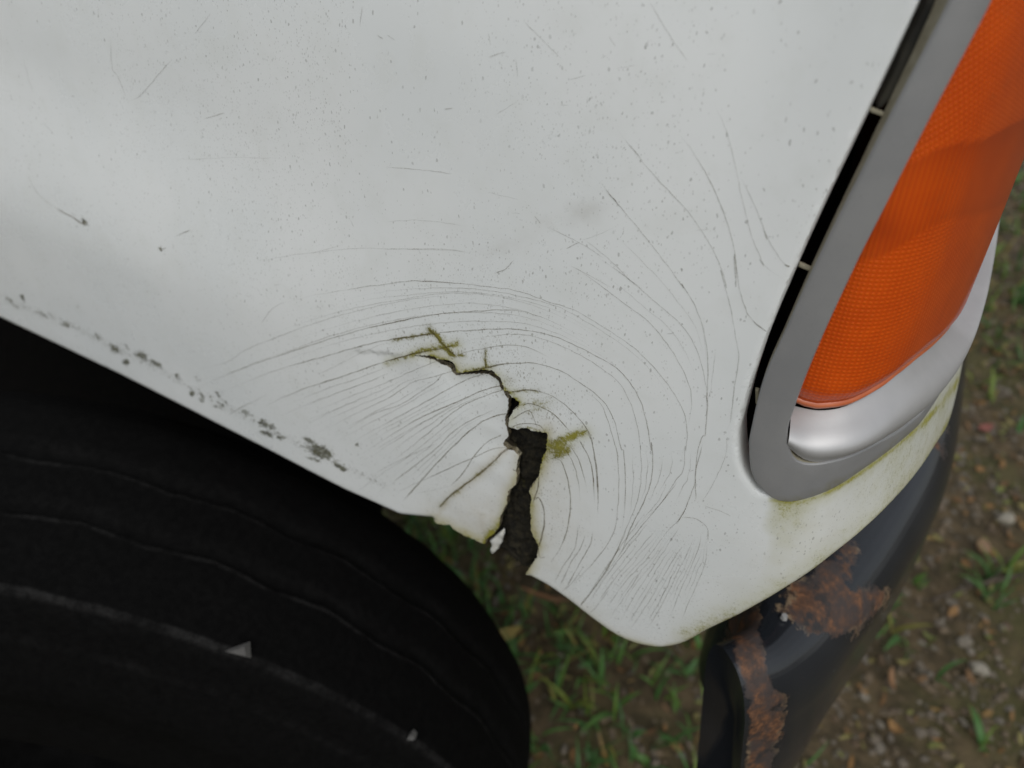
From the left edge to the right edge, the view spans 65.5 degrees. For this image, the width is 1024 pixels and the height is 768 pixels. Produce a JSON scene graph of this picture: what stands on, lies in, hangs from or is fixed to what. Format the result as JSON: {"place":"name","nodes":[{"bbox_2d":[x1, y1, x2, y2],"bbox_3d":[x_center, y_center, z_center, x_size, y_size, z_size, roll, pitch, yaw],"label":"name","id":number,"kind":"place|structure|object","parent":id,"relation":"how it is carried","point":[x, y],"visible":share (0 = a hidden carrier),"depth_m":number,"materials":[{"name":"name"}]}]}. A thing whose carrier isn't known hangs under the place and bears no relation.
{"place":"outdoors","nodes":[
{"label":"outdoors","id":0,"kind":"place"},
{"bbox_2d":[382,159,1023,767],"bbox_3d":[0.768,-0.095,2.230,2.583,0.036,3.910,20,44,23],"label":"gravel","id":1,"kind":"structure","parent":0,"point":[964,641],"depth_m":1.51,"materials":[{"name":"grey gravel"}]},
{"bbox_2d":[0,0,1023,767],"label":"vehicle","id":2,"kind":"object","parent":1,"relation":"on","point":[680,302],"visible":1,"depth_m":0.42,"materials":[{"name":"white metal"}]},
{"bbox_2d":[224,642,250,657],"bbox_3d":[-0.194,0.189,0.559,0.020,0.010,0.008,-8,41,-10],"label":"stone chip","id":3,"kind":"object","parent":2,"relation":"attached to","point":[244,649],"visible":1,"depth_m":0.56,"materials":[{"name":"grey stone"}]},
{"bbox_2d":[407,729,416,740],"bbox_3d":[-0.079,0.278,0.629,0.007,0.004,0.009,20,44,23],"label":"stone chip","id":4,"kind":"object","parent":2,"relation":"on","point":[412,736],"visible":1,"depth_m":0.63,"materials":[{"name":"grey stone"}]},
{"bbox_2d":[390,164,1023,767],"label":"leaf litter","id":5,"kind":"object","parent":1,"relation":"on","point":[894,726],"visible":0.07,"depth_m":1.57,"materials":[{"name":"brown plant"}]},
{"bbox_2d":[888,667,894,689],"bbox_3d":[0.691,0.537,1.448,0.012,0.008,0.042,16,53,-3],"label":"fallen leaf","id":6,"kind":"object","parent":1,"relation":"on","point":[891,678],"visible":1,"depth_m":1.45,"materials":[{"name":"brown plant"}]},
{"bbox_2d":[968,661,989,675],"bbox_3d":[0.861,0.524,1.466,0.031,0.018,0.026,4,40,4],"label":"stone","id":7,"kind":"object","parent":1,"relation":"on","point":[981,668],"visible":1,"depth_m":1.46,"materials":[{"name":"grey stone"}]},
{"bbox_2d":[976,538,990,553],"bbox_3d":[0.996,0.344,1.682,0.031,0.024,0.032,-20,44,-23],"label":"stone","id":8,"kind":"object","parent":1,"relation":"on","point":[984,544],"visible":0.97,"depth_m":1.68,"materials":[{"name":"brown stone"}]},
{"bbox_2d":[979,424,993,430],"bbox_3d":[1.168,0.106,1.962,0.035,0.007,0.022,-12,54,4],"label":"fallen leaf","id":9,"kind":"object","parent":1,"relation":"on","point":[987,427],"visible":1,"depth_m":1.96,"materials":[{"name":"brown plant"}]},
{"bbox_2d":[995,512,1014,524],"bbox_3d":[1.076,0.294,1.739,0.041,0.023,0.029,12,41,13],"label":"stone","id":10,"kind":"object","parent":1,"relation":"on","point":[1006,518],"visible":1,"depth_m":1.73,"materials":[{"name":"grey stone"}]},
{"bbox_2d":[383,170,1023,767],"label":"grass","id":11,"kind":"structure","parent":0,"point":[599,680],"depth_m":1.50,"materials":[{"name":"green plant"}]},
{"bbox_2d":[499,626,521,640],"bbox_3d":[-0.017,0.471,1.495,0.075,0.015,0.024,-18,56,-4],"label":"fallen leaf","id":12,"kind":"object","parent":11,"relation":"on","point":[511,632],"visible":0.52,"depth_m":1.50,"materials":[{"name":"plant"}]},
{"bbox_2d":[520,586,569,601],"bbox_3d":[0.068,0.404,1.523,0.110,0.020,0.010,7,53,27],"label":"fallen leaf","id":13,"kind":"object","parent":11,"relation":"on","point":[547,597],"visible":0.87,"depth_m":1.53,"materials":[{"name":"brown plant"}]}
]}

